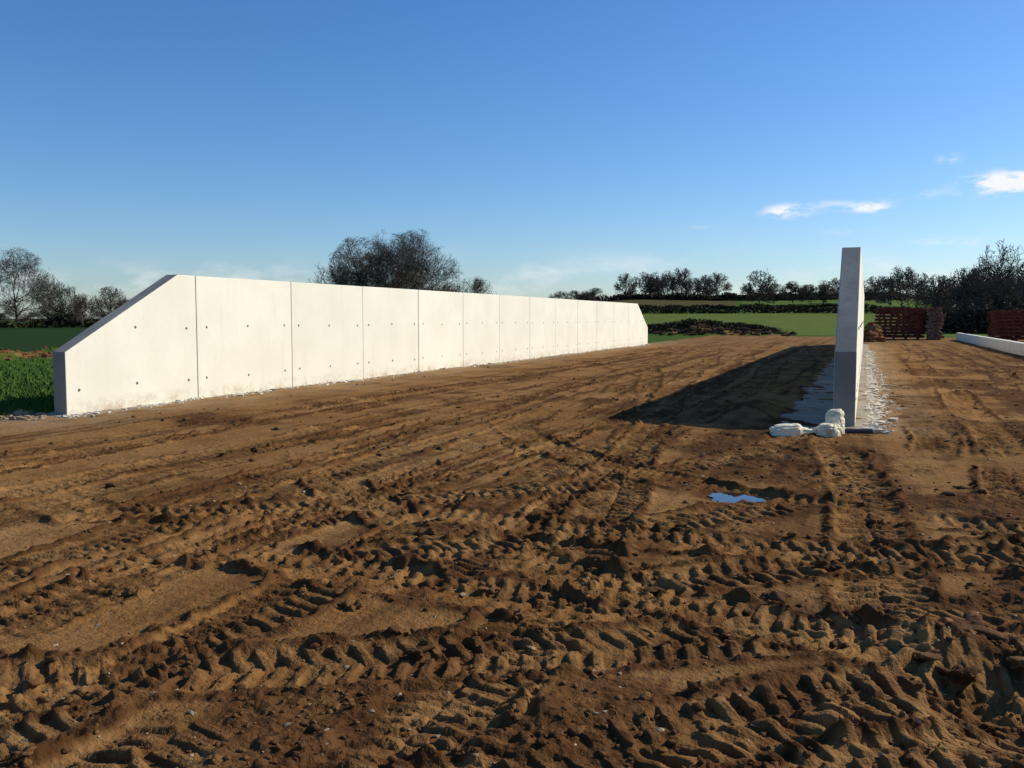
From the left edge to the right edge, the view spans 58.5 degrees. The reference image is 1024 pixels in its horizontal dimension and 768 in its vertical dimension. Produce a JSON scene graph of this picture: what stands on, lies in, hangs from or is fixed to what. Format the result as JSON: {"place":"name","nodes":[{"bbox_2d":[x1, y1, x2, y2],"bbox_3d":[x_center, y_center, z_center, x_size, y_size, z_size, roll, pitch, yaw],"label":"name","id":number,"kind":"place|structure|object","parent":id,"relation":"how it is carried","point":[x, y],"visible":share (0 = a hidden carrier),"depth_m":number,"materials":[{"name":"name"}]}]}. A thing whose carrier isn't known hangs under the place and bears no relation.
{"place":"outdoors","nodes":[
{"label":"outdoors","id":0,"kind":"place"},
{"bbox_2d":[0,346,54,417],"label":"grass","id":1,"kind":"structure","parent":0,"point":[8,407],"depth_m":19.84,"materials":[{"name":"green plant"}]},
{"bbox_2d":[0,298,1023,767],"bbox_3d":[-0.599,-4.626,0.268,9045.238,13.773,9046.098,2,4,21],"label":"ground","id":2,"kind":"structure","parent":0,"point":[144,628],"depth_m":6.01,"materials":[{"name":"brown soil"}]},
{"bbox_2d":[0,345,51,360],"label":"soil bank","id":3,"kind":"structure","parent":2,"relation":"on","point":[45,355],"depth_m":34.35,"materials":[{"name":"brown soil"}]},
{"bbox_2d":[0,247,59,321],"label":"bare tree","id":4,"kind":"object","parent":2,"relation":"on","point":[38,292],"visible":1,"depth_m":150.90,"materials":[{"name":"brown plant"}]},
{"bbox_2d":[0,409,94,423],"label":"stones","id":5,"kind":"object","parent":2,"relation":"on","point":[19,414],"visible":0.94,"depth_m":14.95,"materials":[{"name":"grey stone"}]},
{"bbox_2d":[0,315,98,327],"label":"hedge","id":6,"kind":"object","parent":2,"relation":"on","point":[42,323],"visible":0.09,"depth_m":179.41,"materials":[{"name":"green plant"}]},
{"bbox_2d":[0,310,107,321],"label":"distant tree row","id":7,"kind":"object","parent":2,"relation":"on","point":[20,319],"visible":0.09,"depth_m":315.62,"materials":[{"name":"green plant"}]},
{"bbox_2d":[37,279,83,325],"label":"bare tree","id":8,"kind":"object","parent":2,"relation":"on","point":[62,313],"visible":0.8,"depth_m":169.62,"materials":[{"name":"brown plant"}]},
{"bbox_2d":[65,293,99,325],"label":"bare tree","id":9,"kind":"object","parent":2,"relation":"on","point":[84,310],"visible":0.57,"depth_m":175.58,"materials":[{"name":"brown plant"}]},
{"bbox_2d":[86,286,126,319],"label":"bare tree","id":10,"kind":"object","parent":2,"relation":"on","point":[100,301],"visible":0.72,"depth_m":181.61,"materials":[{"name":"brown plant"}]},
{"bbox_2d":[309,262,362,284],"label":"bare tree","id":11,"kind":"object","parent":2,"relation":"on","point":[322,275],"visible":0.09,"depth_m":163.97,"materials":[{"name":"brown plant"}]},
{"bbox_2d":[44,346,637,416],"bbox_3d":[0.280,-0.897,35.527,0.862,0.124,43.840,2,4,21],"label":"concrete footing","id":12,"kind":"object","parent":2,"relation":"on","point":[54,414],"visible":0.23,"depth_m":16.44,"materials":[{"name":"grey concrete"}]},
{"bbox_2d":[325,236,414,288],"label":"bare tree","id":13,"kind":"object","parent":2,"relation":"on","point":[358,280],"visible":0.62,"depth_m":154.09,"materials":[{"name":"brown plant"}]},
{"bbox_2d":[353,229,429,287],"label":"bare tree","id":14,"kind":"object","parent":2,"relation":"on","point":[407,275],"visible":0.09,"depth_m":167.91,"materials":[{"name":"brown plant"}]},
{"bbox_2d":[363,228,461,291],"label":"bare tree","id":15,"kind":"object","parent":2,"relation":"on","point":[421,265],"visible":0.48,"depth_m":155.27,"materials":[{"name":"brown plant"}]},
{"bbox_2d":[440,283,465,292],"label":"bare tree","id":16,"kind":"object","parent":2,"relation":"on","point":[452,288],"visible":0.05,"depth_m":193.74,"materials":[{"name":"brown plant"}]},
{"bbox_2d":[456,276,492,293],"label":"bare tree","id":17,"kind":"object","parent":2,"relation":"on","point":[476,287],"visible":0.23,"depth_m":198.22,"materials":[{"name":"brown plant"}]},
{"bbox_2d":[56,344,901,433],"bbox_3d":[6.460,-0.777,33.116,13.001,0.181,44.055,2,4,21],"label":"concrete rubble","id":18,"kind":"object","parent":2,"relation":"on","point":[876,403],"visible":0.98,"depth_m":18.74,"materials":[{"name":"grey concrete"}]},
{"bbox_2d":[0,379,1016,765],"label":"pebbles","id":19,"kind":"object","parent":2,"relation":"on","point":[918,721],"visible":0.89,"depth_m":4.47,"materials":[{"name":"stone"}]},
{"bbox_2d":[0,361,1023,767],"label":"mud clods","id":20,"kind":"object","parent":2,"relation":"on","point":[316,641],"visible":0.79,"depth_m":4.37,"materials":[{"name":"brown soil"}]},
{"bbox_2d":[548,288,606,300],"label":"distant tree row","id":21,"kind":"object","parent":2,"relation":"on","point":[592,294],"visible":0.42,"depth_m":448.67,"materials":[{"name":"brown plant"}]},
{"bbox_2d":[251,427,1023,685],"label":"mud lumps","id":22,"kind":"object","parent":2,"relation":"on","point":[959,673],"visible":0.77,"depth_m":4.83,"materials":[{"name":"brown soil"}]},
{"bbox_2d":[614,268,732,295],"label":"distant tree row","id":23,"kind":"object","parent":2,"relation":"on","point":[653,284],"visible":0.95,"depth_m":461.25,"materials":[{"name":"green plant"}]},
{"bbox_2d":[646,318,786,332],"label":"bramble bank","id":24,"kind":"structure","parent":2,"relation":"on","point":[685,322],"depth_m":85.18,"materials":[{"name":"green plant"}]},
{"bbox_2d":[648,324,796,335],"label":"earth heap","id":25,"kind":"object","parent":2,"relation":"on","point":[709,329],"visible":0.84,"depth_m":82.99,"materials":[{"name":"brown soil"}]},
{"bbox_2d":[707,492,771,502],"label":"puddle","id":26,"kind":"object","parent":2,"relation":"on","point":[731,497],"visible":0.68,"depth_m":8.38,"materials":[{"name":"blue liquid"}]},
{"bbox_2d":[575,291,918,301],"bbox_3d":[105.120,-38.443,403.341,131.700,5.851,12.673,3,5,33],"label":"hedge","id":27,"kind":"object","parent":2,"relation":"on","point":[687,296],"visible":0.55,"depth_m":416.88,"materials":[{"name":"green plant"}]},
{"bbox_2d":[638,302,910,313],"bbox_3d":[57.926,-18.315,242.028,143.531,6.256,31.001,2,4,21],"label":"hedge","id":28,"kind":"object","parent":2,"relation":"on","point":[778,309],"visible":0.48,"depth_m":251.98,"materials":[{"name":"green plant"}]},
{"bbox_2d":[769,423,816,436],"bbox_3d":[3.836,0.629,12.518,0.659,0.177,0.331,0,4,-1],"label":"plastic sack","id":29,"kind":"object","parent":2,"relation":"on","point":[787,430],"visible":0.89,"depth_m":12.39,"materials":[{"name":"white plastic"}]},
{"bbox_2d":[811,423,842,437],"bbox_3d":[4.290,0.626,12.550,0.419,0.183,0.300,4,6,44],"label":"plastic sack","id":30,"kind":"object","parent":2,"relation":"on","point":[832,430],"visible":0.94,"depth_m":12.43,"materials":[{"name":"white plastic"}]},
{"bbox_2d":[780,344,880,428],"bbox_3d":[12.852,-0.841,34.751,1.702,0.124,46.240,2,4,21],"label":"concrete footing","id":31,"kind":"object","parent":2,"relation":"on","point":[812,410],"visible":0.32,"depth_m":17.23,"materials":[{"name":"grey concrete"}]},
{"bbox_2d":[825,409,844,433],"bbox_3d":[4.493,0.531,12.721,0.287,0.376,0.226,-4,5,-41],"label":"plastic sack","id":32,"kind":"object","parent":2,"relation":"on","point":[835,416],"visible":0.56,"depth_m":12.65,"materials":[{"name":"white plastic"}]},
{"bbox_2d":[740,265,930,305],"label":"distant tree row","id":33,"kind":"object","parent":2,"relation":"on","point":[874,292],"visible":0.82,"depth_m":312.32,"materials":[{"name":"green plant"}]},
{"bbox_2d":[833,247,863,426],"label":"concrete wall","id":34,"kind":"structure","parent":2,"relation":"on","point":[848,344],"depth_m":14.14,"materials":[{"name":"concrete"}]},
{"bbox_2d":[845,429,872,433],"bbox_3d":[4.763,0.649,12.561,0.361,0.070,0.070,0,4,2],"label":"plastic pipe","id":35,"kind":"object","parent":2,"relation":"on","point":[858,431],"visible":1,"depth_m":12.53,"materials":[{"name":"blue"}]},
{"bbox_2d":[863,322,885,341],"bbox_3d":[24.523,-3.486,62.201,1.709,1.513,2.721,2,4,21],"label":"clay heap","id":36,"kind":"object","parent":2,"relation":"on","point":[872,331],"visible":0.98,"depth_m":61.73,"materials":[{"name":"brown soil"}]},
{"bbox_2d":[874,308,926,339],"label":"formwork stack","id":37,"kind":"object","parent":2,"relation":"on","point":[908,328],"visible":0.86,"depth_m":68.98,"materials":[{"name":"red wood"}]},
{"bbox_2d":[924,307,943,339],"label":"formwork stack","id":38,"kind":"object","parent":2,"relation":"on","point":[934,325],"visible":1,"depth_m":67.28,"materials":[{"name":"wood"}]},
{"bbox_2d":[893,306,1023,333],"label":"hedge","id":39,"kind":"object","parent":2,"relation":"on","point":[969,321],"visible":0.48,"depth_m":99.24,"materials":[{"name":"green plant"}]},
{"bbox_2d":[908,262,1023,312],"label":"distant tree row","id":40,"kind":"object","parent":2,"relation":"on","point":[948,295],"visible":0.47,"depth_m":122.00,"materials":[{"name":"green plant"}]},
{"bbox_2d":[956,333,1023,355],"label":"concrete wall","id":41,"kind":"structure","parent":2,"relation":"on","point":[1012,347],"depth_m":47.41,"materials":[{"name":"white concrete"}]},
{"bbox_2d":[970,239,1023,313],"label":"bare tree","id":42,"kind":"object","parent":2,"relation":"on","point":[998,298],"visible":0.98,"depth_m":97.94,"materials":[{"name":"brown plant"}]},
{"bbox_2d":[987,310,1023,340],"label":"formwork stack","id":43,"kind":"object","parent":2,"relation":"on","point":[1015,333],"visible":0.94,"depth_m":62.95,"materials":[{"name":"red wood"}]},
{"bbox_2d":[0,0,1023,318],"label":"sky","id":44,"kind":"structure","parent":0,"point":[548,147],"materials":[{"name":"blue"}]},
{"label":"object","id":45,"kind":"object","parent":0,"visible":0},
{"bbox_2d":[52,275,647,414],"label":"panels","id":46,"kind":"object","parent":45,"relation":"attached to","point":[160,353],"visible":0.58,"depth_m":21.17,"materials":[{"name":"concrete"}]},
{"bbox_2d":[78,321,640,390],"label":"tie holes","id":47,"kind":"object","parent":46,"relation":"attached to","point":[357,363],"visible":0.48,"depth_m":22.68,"materials":[{"name":"grey concrete"}]}
]}

